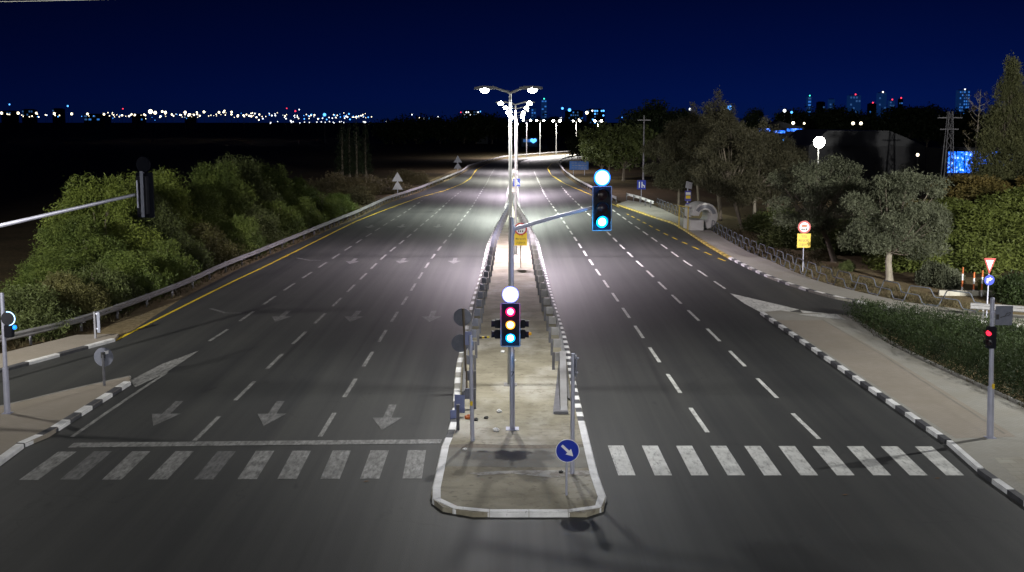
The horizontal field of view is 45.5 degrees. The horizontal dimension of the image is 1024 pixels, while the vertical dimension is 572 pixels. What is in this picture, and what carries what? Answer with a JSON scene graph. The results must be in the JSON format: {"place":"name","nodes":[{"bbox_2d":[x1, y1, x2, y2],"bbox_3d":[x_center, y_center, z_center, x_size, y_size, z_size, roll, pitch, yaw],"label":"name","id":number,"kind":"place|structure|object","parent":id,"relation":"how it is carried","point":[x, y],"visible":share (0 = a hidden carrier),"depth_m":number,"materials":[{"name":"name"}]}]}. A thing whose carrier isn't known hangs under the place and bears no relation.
{"place":"outdoors","nodes":[
{"label":"outdoors","id":0,"kind":"place"},
{"bbox_2d":[0,334,118,367],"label":"pavement","id":1,"kind":"structure","parent":0,"point":[16,356],"depth_m":53.50,"materials":[{"name":"beige concrete"}]},
{"bbox_2d":[0,177,451,350],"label":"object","id":2,"kind":"structure","parent":0,"point":[178,289],"depth_m":77.51,"materials":[{"name":"brown plant"}]},
{"bbox_2d":[0,153,1023,571],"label":"road","id":3,"kind":"structure","parent":0,"point":[678,519],"depth_m":40.23,"materials":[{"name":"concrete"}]},
{"bbox_2d":[0,338,114,372],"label":"kerb","id":4,"kind":"structure","parent":3,"relation":"on","point":[41,359],"depth_m":52.07,"materials":[{"name":"white concrete"}]},
{"bbox_2d":[0,377,130,454],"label":"island","id":5,"kind":"structure","parent":3,"relation":"on","point":[27,419],"depth_m":41.75,"materials":[{"name":"grey concrete"}]},
{"bbox_2d":[0,293,16,413],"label":"pedestrian signal","id":6,"kind":"object","parent":5,"relation":"on","point":[8,327],"visible":1,"depth_m":41.10,"materials":[{"name":"metal"}]},
{"bbox_2d":[0,157,154,227],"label":"mast arm signal","id":7,"kind":"object","parent":5,"relation":"on","point":[144,193],"visible":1,"depth_m":40.25,"materials":[{"name":"metal"}]},
{"bbox_2d":[17,381,130,447],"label":"kerb","id":8,"kind":"structure","parent":3,"relation":"on","point":[94,403],"depth_m":41.66,"materials":[{"name":"white concrete"}]},
{"bbox_2d":[130,351,197,386],"bbox_3d":[-14.122,3.317,49.825,0.854,0.001,7.418,1,8,6],"label":"gore marking","id":9,"kind":"object","parent":3,"relation":"on","point":[157,371],"visible":0.86,"depth_m":48.99,"materials":[{"name":"paint"}]},
{"bbox_2d":[19,450,425,479],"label":"crosswalk","id":10,"kind":"structure","parent":3,"relation":"on","point":[333,469],"depth_m":35.65,"materials":[{"name":"paint"}]},
{"bbox_2d":[69,439,441,446],"bbox_3d":[-7.949,4.906,38.099,11.497,0.001,0.555,0,8,-2],"label":"stop line","id":11,"kind":"object","parent":3,"relation":"on","point":[229,443],"visible":1,"depth_m":38.06,"materials":[{"name":"paint"}]},
{"bbox_2d":[192,191,460,440],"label":"lane line","id":12,"kind":"object","parent":3,"relation":"on","point":[202,432],"visible":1,"depth_m":51.02,"materials":[{"name":"paint"}]},
{"bbox_2d":[318,168,494,436],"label":"lane line","id":13,"kind":"object","parent":3,"relation":"on","point":[328,422],"visible":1,"depth_m":52.54,"materials":[{"name":"paint"}]},
{"bbox_2d":[453,165,514,395],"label":"kerb","id":14,"kind":"structure","parent":3,"relation":"on","point":[457,380],"depth_m":58.32,"materials":[{"name":"concrete"}]},
{"bbox_2d":[431,155,605,516],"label":"median","id":15,"kind":"object","parent":3,"relation":"on","point":[538,421],"visible":0.51,"depth_m":41.32,"materials":[{"name":"concrete"}]},
{"bbox_2d":[451,308,470,387],"bbox_3d":[-1.857,2.331,44.828,0.738,3.059,0.135,0,8,0],"label":"round sign","id":16,"kind":"object","parent":15,"relation":"on","point":[461,316],"visible":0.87,"depth_m":44.75,"materials":[{"name":"metal"}]},
{"bbox_2d":[465,331,474,440],"bbox_3d":[-1.301,3.109,37.685,0.285,3.439,0.175,0,8,0],"label":"push button post","id":17,"kind":"object","parent":15,"relation":"on","point":[468,337],"visible":1,"depth_m":37.64,"materials":[{"name":"metal"}]},
{"bbox_2d":[450,173,512,429],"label":"guardrail","id":18,"kind":"object","parent":15,"relation":"on","point":[483,285],"visible":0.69,"depth_m":59.89,"materials":[{"name":"metal"}]},
{"bbox_2d":[474,86,542,385],"bbox_3d":[-0.130,-1.780,45.171,2.500,11.110,0.500,0,8,0],"label":"street lamp","id":19,"kind":"object","parent":15,"relation":"on","point":[485,89],"visible":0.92,"depth_m":44.70,"materials":[{"name":"metal"}]},
{"bbox_2d":[445,447,595,467],"bbox_3d":[0.176,5.048,36.145,4.479,0.001,2.360,0,8,0],"label":"median pad","id":20,"kind":"object","parent":15,"relation":"on","point":[506,457],"visible":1,"depth_m":35.93,"materials":[{"name":"concrete"}]},
{"bbox_2d":[470,470,589,477],"bbox_3d":[0.575,5.285,34.364,3.639,0.001,0.763,0,8,0],"label":"broken concrete edge","id":21,"kind":"object","parent":15,"relation":"on","point":[549,473],"visible":0.93,"depth_m":34.39,"materials":[{"name":"grey concrete"}]},
{"bbox_2d":[513,192,569,413],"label":"guardrail","id":22,"kind":"object","parent":15,"relation":"on","point":[562,392],"visible":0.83,"depth_m":57.52,"materials":[{"name":"metal"}]},
{"bbox_2d":[479,169,611,430],"bbox_3d":[1.051,0.499,38.640,4.177,8.351,0.790,0,8,0],"label":"mast arm signal","id":23,"kind":"object","parent":15,"relation":"on","point":[510,323],"visible":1,"depth_m":38.46,"materials":[{"name":"metal"}]},
{"bbox_2d":[556,439,578,494],"bbox_3d":[1.464,4.794,32.316,0.630,1.541,0.090,0,8,0],"label":"keep right sign","id":24,"kind":"object","parent":15,"relation":"on","point":[567,450],"visible":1,"depth_m":32.22,"materials":[{"name":"metal"}]},
{"bbox_2d":[570,353,578,473],"bbox_3d":[1.759,3.573,34.211,0.243,3.451,0.477,3,8,20],"label":"edge on sign post","id":25,"kind":"object","parent":15,"relation":"on","point":[574,358],"visible":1,"depth_m":34.05,"materials":[{"name":"metal"}]},
{"bbox_2d":[432,496,605,516],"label":"kerb","id":26,"kind":"structure","parent":3,"relation":"on","point":[532,512],"depth_m":31.11,"materials":[{"name":"white concrete"}]},
{"bbox_2d":[517,171,585,424],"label":"kerb","id":27,"kind":"structure","parent":3,"relation":"on","point":[580,415],"depth_m":53.68,"materials":[{"name":"white concrete"}]},
{"bbox_2d":[579,425,605,495],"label":"dropped kerb","id":28,"kind":"structure","parent":3,"relation":"on","point":[596,481],"depth_m":35.47,"materials":[{"name":"white concrete"}]},
{"bbox_2d":[730,293,798,311],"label":"gore marking","id":29,"kind":"object","parent":3,"relation":"on","point":[759,305],"visible":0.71,"depth_m":66.44,"materials":[{"name":"white paint"}]},
{"bbox_2d":[608,445,962,474],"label":"crosswalk","id":30,"kind":"structure","parent":3,"relation":"on","point":[794,456],"depth_m":36.18,"materials":[{"name":"white paint"}]},
{"bbox_2d":[760,312,950,443],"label":"kerb","id":31,"kind":"structure","parent":3,"relation":"on","point":[927,427],"depth_m":46.05,"materials":[{"name":"white concrete"}]},
{"bbox_2d":[765,310,1023,494],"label":"island","id":32,"kind":"structure","parent":3,"relation":"on","point":[984,452],"depth_m":43.38,"materials":[{"name":"grey concrete"}]},
{"bbox_2d":[777,320,1015,437],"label":"sidewalk","id":33,"kind":"structure","parent":32,"relation":"on","point":[926,401],"depth_m":46.52,"materials":[{"name":"beige concrete"}]},
{"bbox_2d":[859,317,1023,400],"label":"planting bed","id":34,"kind":"object","parent":32,"relation":"on","point":[1019,398],"visible":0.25,"depth_m":48.95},
{"bbox_2d":[842,297,1023,406],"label":"hedge","id":35,"kind":"object","parent":34,"relation":"on","point":[907,324],"visible":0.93,"depth_m":52.06,"materials":[{"name":"green plant"}]},
{"bbox_2d":[983,297,1012,438],"bbox_3d":[14.945,2.561,37.957,0.929,4.448,0.447,-3,8,-20],"label":"pedestrian signal","id":36,"kind":"object","parent":32,"relation":"on","point":[1001,315],"visible":1,"depth_m":37.74,"materials":[{"name":"metal"}]},
{"bbox_2d":[995,457,1023,487],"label":"island slabs","id":37,"kind":"structure","parent":32,"relation":"on","point":[1013,467],"depth_m":35.10,"materials":[{"name":"grey concrete"}]},
{"bbox_2d":[848,313,1022,405],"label":"kerb","id":38,"kind":"structure","parent":3,"relation":"on","point":[998,393],"depth_m":48.31,"materials":[{"name":"concrete"}]},
{"bbox_2d":[977,468,1023,505],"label":"kerb","id":39,"kind":"structure","parent":3,"relation":"on","point":[1008,490],"depth_m":33.35,"materials":[{"name":"concrete"}]},
{"bbox_2d":[0,123,1023,352],"bbox_3d":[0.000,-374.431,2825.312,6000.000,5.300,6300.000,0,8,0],"label":"ground","id":40,"kind":"structure","parent":0,"point":[41,164],"depth_m":371.48,"materials":[{"name":"black"}]},
{"bbox_2d":[0,278,84,342],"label":"shrub","id":41,"kind":"object","parent":40,"relation":"on","point":[27,306],"visible":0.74,"depth_m":56.46,"materials":[{"name":"green plant"}]},
{"bbox_2d":[0,253,98,293],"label":"shrub","id":42,"kind":"object","parent":40,"relation":"on","point":[40,269],"visible":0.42,"depth_m":65.51,"materials":[{"name":"green plant"}]},
{"bbox_2d":[36,269,112,323],"bbox_3d":[-22.421,0.429,61.260,4.712,2.736,4.241,-2,8,-15],"label":"shrub","id":43,"kind":"object","parent":40,"relation":"on","point":[90,299],"visible":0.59,"depth_m":60.47,"materials":[{"name":"green plant"}]},
{"bbox_2d":[25,211,131,275],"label":"shrub","id":44,"kind":"object","parent":40,"relation":"on","point":[77,231],"visible":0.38,"depth_m":69.57,"materials":[{"name":"green plant"}]},
{"bbox_2d":[50,260,147,313],"bbox_3d":[-22.010,-0.072,64.877,4.949,2.756,4.817,1,8,7],"label":"shrub","id":45,"kind":"object","parent":40,"relation":"on","point":[120,290],"visible":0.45,"depth_m":64.56,"materials":[{"name":"green plant"}]},
{"bbox_2d":[36,172,165,262],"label":"shrub","id":46,"kind":"object","parent":40,"relation":"on","point":[113,212],"visible":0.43,"depth_m":74.64,"materials":[{"name":"green plant"}]},
{"bbox_2d":[91,248,177,301],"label":"shrub","id":47,"kind":"object","parent":40,"relation":"on","point":[140,270],"visible":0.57,"depth_m":68.53,"materials":[{"name":"green plant"}]},
{"bbox_2d":[107,184,185,246],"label":"shrub","id":48,"kind":"object","parent":40,"relation":"on","point":[162,220],"visible":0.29,"depth_m":79.36,"materials":[{"name":"green plant"}]},
{"bbox_2d":[112,165,209,240],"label":"shrub","id":49,"kind":"object","parent":40,"relation":"on","point":[176,199],"visible":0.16,"depth_m":84.86,"materials":[{"name":"green plant"}]},
{"bbox_2d":[138,236,202,285],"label":"shrub","id":50,"kind":"object","parent":40,"relation":"on","point":[163,256],"visible":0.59,"depth_m":73.93,"materials":[{"name":"green plant"}]},
{"bbox_2d":[166,229,215,276],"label":"shrub","id":51,"kind":"object","parent":40,"relation":"on","point":[200,256],"visible":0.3,"depth_m":78.78,"materials":[{"name":"green plant"}]},
{"bbox_2d":[181,180,230,235],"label":"shrub","id":52,"kind":"object","parent":40,"relation":"on","point":[210,214],"visible":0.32,"depth_m":91.33,"materials":[{"name":"green plant"}]},
{"bbox_2d":[187,159,259,219],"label":"shrub","id":53,"kind":"object","parent":40,"relation":"on","point":[234,192],"visible":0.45,"depth_m":97.95,"materials":[{"name":"green plant"}]},
{"bbox_2d":[204,152,285,215],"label":"shrub","id":54,"kind":"object","parent":40,"relation":"on","point":[267,195],"visible":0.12,"depth_m":105.17,"materials":[{"name":"green plant"}]},
{"bbox_2d":[247,161,297,209],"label":"shrub","id":55,"kind":"object","parent":40,"relation":"on","point":[277,181],"visible":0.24,"depth_m":112.84,"materials":[{"name":"green plant"}]},
{"bbox_2d":[0,151,569,344],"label":"guardrail","id":56,"kind":"object","parent":40,"relation":"on","point":[31,332],"visible":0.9,"depth_m":73.69,"materials":[{"name":"metal"}]},
{"bbox_2d":[97,160,498,337],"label":"verge","id":57,"kind":"structure","parent":40,"relation":"on","point":[133,320],"depth_m":70.77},
{"bbox_2d":[178,219,249,266],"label":"shrub","id":58,"kind":"object","parent":57,"relation":"on","point":[213,244],"visible":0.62,"depth_m":84.04,"materials":[{"name":"green plant"}]},
{"bbox_2d":[213,213,267,256],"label":"shrub","id":59,"kind":"object","parent":57,"relation":"on","point":[241,233],"visible":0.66,"depth_m":90.30,"materials":[{"name":"green plant"}]},
{"bbox_2d":[234,203,291,247],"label":"shrub","id":60,"kind":"object","parent":57,"relation":"on","point":[270,232],"visible":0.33,"depth_m":97.12,"materials":[{"name":"green plant"}]},
{"bbox_2d":[253,197,306,240],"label":"shrub","id":61,"kind":"object","parent":57,"relation":"on","point":[292,226],"visible":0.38,"depth_m":103.83,"materials":[{"name":"green plant"}]},
{"bbox_2d":[281,193,328,230],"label":"shrub","id":62,"kind":"object","parent":57,"relation":"on","point":[305,206],"visible":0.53,"depth_m":111.44,"materials":[{"name":"green plant"}]},
{"bbox_2d":[309,192,344,222],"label":"shrub","id":63,"kind":"object","parent":57,"relation":"on","point":[330,210],"visible":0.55,"depth_m":120.60,"materials":[{"name":"green plant"}]},
{"bbox_2d":[305,171,362,193],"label":"shrub","id":64,"kind":"object","parent":40,"relation":"on","point":[327,184],"visible":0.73,"depth_m":172.52,"materials":[{"name":"green plant"}]},
{"bbox_2d":[330,183,378,204],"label":"shrub","id":65,"kind":"object","parent":40,"relation":"on","point":[361,197],"visible":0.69,"depth_m":149.07,"materials":[{"name":"green plant"}]},
{"bbox_2d":[452,109,498,143],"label":"dark tree","id":66,"kind":"object","parent":40,"relation":"on","point":[474,118],"visible":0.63,"depth_m":609.29,"materials":[{"name":"green plant"}]},
{"bbox_2d":[469,112,519,143],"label":"dark tree","id":67,"kind":"object","parent":40,"relation":"on","point":[503,129],"visible":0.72,"depth_m":610.73,"materials":[{"name":"green plant"}]},
{"bbox_2d":[514,113,568,143],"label":"dark tree","id":68,"kind":"object","parent":40,"relation":"on","point":[543,130],"visible":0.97,"depth_m":609.58,"materials":[{"name":"green plant"}]},
{"bbox_2d":[550,113,597,143],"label":"dark tree","id":69,"kind":"object","parent":40,"relation":"on","point":[574,127],"visible":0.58,"depth_m":609.23,"materials":[{"name":"green plant"}]},
{"bbox_2d":[578,136,611,169],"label":"dark tree","id":70,"kind":"object","parent":40,"relation":"on","point":[589,152],"visible":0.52,"depth_m":221.45,"materials":[{"name":"green plant"}]},
{"bbox_2d":[591,120,658,180],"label":"dark tree","id":71,"kind":"object","parent":40,"relation":"on","point":[620,145],"visible":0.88,"depth_m":212.54,"materials":[{"name":"green plant"}]},
{"bbox_2d":[614,106,662,166],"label":"dark tree","id":72,"kind":"object","parent":40,"relation":"on","point":[634,116],"visible":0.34,"depth_m":285.46,"materials":[{"name":"green plant"}]},
{"bbox_2d":[636,97,676,162],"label":"dark tree","id":73,"kind":"object","parent":40,"relation":"on","point":[657,110],"visible":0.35,"depth_m":294.92,"materials":[{"name":"green plant"}]},
{"bbox_2d":[762,124,810,210],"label":"pine tree","id":74,"kind":"object","parent":40,"relation":"on","point":[785,144],"visible":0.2,"depth_m":135.85,"materials":[{"name":"green plant"}]},
{"bbox_2d":[769,106,820,129],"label":"dark tree","id":75,"kind":"object","parent":40,"relation":"on","point":[800,118],"visible":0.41,"depth_m":410.25,"materials":[{"name":"green plant"}]},
{"bbox_2d":[644,202,1023,314],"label":"verge","id":76,"kind":"structure","parent":40,"relation":"on","point":[903,281],"depth_m":78.92,"materials":[{"name":"brown plant"}]},
{"bbox_2d":[639,133,694,205],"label":"pine tree","id":77,"kind":"object","parent":76,"relation":"on","point":[660,172],"visible":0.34,"depth_m":143.89,"materials":[{"name":"green plant"}]},
{"bbox_2d":[653,101,701,200],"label":"pine tree","id":78,"kind":"object","parent":76,"relation":"on","point":[671,139],"visible":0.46,"depth_m":135.32,"materials":[{"name":"green plant"}]},
{"bbox_2d":[679,88,755,219],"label":"pine tree","id":79,"kind":"object","parent":76,"relation":"on","point":[711,113],"visible":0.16,"depth_m":123.17,"materials":[{"name":"green plant"}]},
{"bbox_2d":[685,100,750,220],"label":"pine tree","id":80,"kind":"object","parent":76,"relation":"on","point":[706,127],"visible":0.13,"depth_m":121.32,"materials":[{"name":"green plant"}]},
{"bbox_2d":[689,101,772,228],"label":"pine tree","id":81,"kind":"object","parent":76,"relation":"on","point":[716,174],"visible":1,"depth_m":111.55,"materials":[{"name":"green plant"}]},
{"bbox_2d":[735,115,799,213],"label":"pine tree","id":82,"kind":"object","parent":76,"relation":"on","point":[777,161],"visible":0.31,"depth_m":116.88,"materials":[{"name":"green plant"}]},
{"bbox_2d":[738,207,798,233],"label":"bush","id":83,"kind":"object","parent":76,"relation":"on","point":[757,223],"visible":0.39,"depth_m":108.66,"materials":[{"name":"green plant"}]},
{"bbox_2d":[755,223,815,249],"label":"bush","id":84,"kind":"object","parent":76,"relation":"on","point":[778,236],"visible":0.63,"depth_m":95.80,"materials":[{"name":"green plant"}]},
{"bbox_2d":[763,153,876,262],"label":"silver tree","id":85,"kind":"object","parent":76,"relation":"on","point":[818,220],"visible":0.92,"depth_m":85.62,"materials":[{"name":"green plant"}]},
{"bbox_2d":[804,216,869,255],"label":"bush","id":86,"kind":"object","parent":76,"relation":"on","point":[817,242],"visible":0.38,"depth_m":91.26,"materials":[{"name":"green plant"}]},
{"bbox_2d":[835,164,954,280],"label":"silver tree","id":87,"kind":"object","parent":76,"relation":"on","point":[896,226],"visible":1,"depth_m":75.41,"materials":[{"name":"green plant"}]},
{"bbox_2d":[861,240,961,272],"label":"bush","id":88,"kind":"object","parent":76,"relation":"on","point":[901,263],"visible":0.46,"depth_m":81.20,"materials":[{"name":"green plant"}]},
{"bbox_2d":[914,259,941,286],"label":"bush","id":89,"kind":"object","parent":76,"relation":"on","point":[924,273],"visible":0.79,"depth_m":74.04,"materials":[{"name":"green plant"}]},
{"bbox_2d":[929,261,965,289],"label":"bush","id":90,"kind":"object","parent":76,"relation":"on","point":[947,277],"visible":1,"depth_m":72.87,"materials":[{"name":"green plant"}]},
{"bbox_2d":[988,269,1023,305],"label":"bush","id":91,"kind":"object","parent":76,"relation":"on","point":[1010,289],"visible":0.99,"depth_m":66.77,"materials":[{"name":"green plant"}]},
{"bbox_2d":[814,105,877,129],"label":"dark tree","id":92,"kind":"object","parent":40,"relation":"on","point":[852,116],"visible":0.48,"depth_m":421.58,"materials":[{"name":"green plant"}]},
{"bbox_2d":[788,130,925,184],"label":"warehouse","id":93,"kind":"structure","parent":40,"relation":"on","point":[873,152],"depth_m":198.90,"materials":[{"name":"concrete"}]},
{"bbox_2d":[877,103,937,137],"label":"dark tree","id":94,"kind":"object","parent":40,"relation":"on","point":[911,117],"visible":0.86,"depth_m":421.06,"materials":[{"name":"green plant"}]},
{"bbox_2d":[909,101,960,146],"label":"dark tree","id":95,"kind":"object","parent":40,"relation":"on","point":[939,110],"visible":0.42,"depth_m":421.93,"materials":[{"name":"green plant"}]},
{"bbox_2d":[913,197,991,219],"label":"bush","id":96,"kind":"object","parent":40,"relation":"on","point":[954,204],"visible":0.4,"depth_m":95.15,"materials":[{"name":"green plant"}]},
{"bbox_2d":[927,106,984,146],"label":"dark tree","id":97,"kind":"object","parent":40,"relation":"on","point":[961,124],"visible":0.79,"depth_m":413.89,"materials":[{"name":"green plant"}]},
{"bbox_2d":[925,147,1017,182],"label":"lit hall","id":98,"kind":"structure","parent":40,"relation":"on","point":[934,159],"depth_m":184.58,"materials":[{"name":"blue glass"}]},
{"bbox_2d":[941,174,1017,200],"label":"bush","id":99,"kind":"object","parent":40,"relation":"on","point":[973,188],"visible":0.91,"depth_m":102.20,"materials":[{"name":"green plant"}]},
{"bbox_2d":[942,235,1019,274],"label":"bush","id":100,"kind":"object","parent":40,"relation":"on","point":[969,255],"visible":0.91,"depth_m":80.51,"materials":[{"name":"green plant"}]},
{"bbox_2d":[948,204,1023,234],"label":"bush","id":101,"kind":"object","parent":40,"relation":"on","point":[974,220],"visible":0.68,"depth_m":89.55,"materials":[{"name":"green plant"}]},
{"bbox_2d":[965,50,1023,187],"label":"cypress tree","id":102,"kind":"object","parent":40,"relation":"on","point":[1006,164],"visible":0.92,"depth_m":119.11,"materials":[{"name":"green plant"}]},
{"bbox_2d":[974,218,1023,246],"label":"bush","id":103,"kind":"object","parent":40,"relation":"on","point":[1009,232],"visible":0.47,"depth_m":85.96,"materials":[{"name":"green plant"}]},
{"bbox_2d":[975,184,1023,214],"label":"bush","id":104,"kind":"object","parent":40,"relation":"on","point":[1009,198],"visible":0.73,"depth_m":95.15,"materials":[{"name":"green plant"}]},
{"bbox_2d":[0,0,1023,122],"label":"sky","id":105,"kind":"structure","parent":0,"point":[379,59],"materials":[{"name":"blue"}]},
{"bbox_2d":[619,200,1023,326],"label":"pavement","id":106,"kind":"structure","parent":0,"point":[727,247],"depth_m":80.37,"materials":[{"name":"grey concrete"}]},
{"bbox_2d":[678,201,717,230],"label":"bus shelter","id":107,"kind":"object","parent":106,"relation":"on","point":[708,210],"visible":1,"depth_m":110.34,"materials":[{"name":"concrete"}]},
{"bbox_2d":[711,220,978,311],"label":"pedestrian railing","id":108,"kind":"object","parent":106,"relation":"on","point":[836,277],"visible":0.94,"depth_m":75.17,"materials":[{"name":"metal"}]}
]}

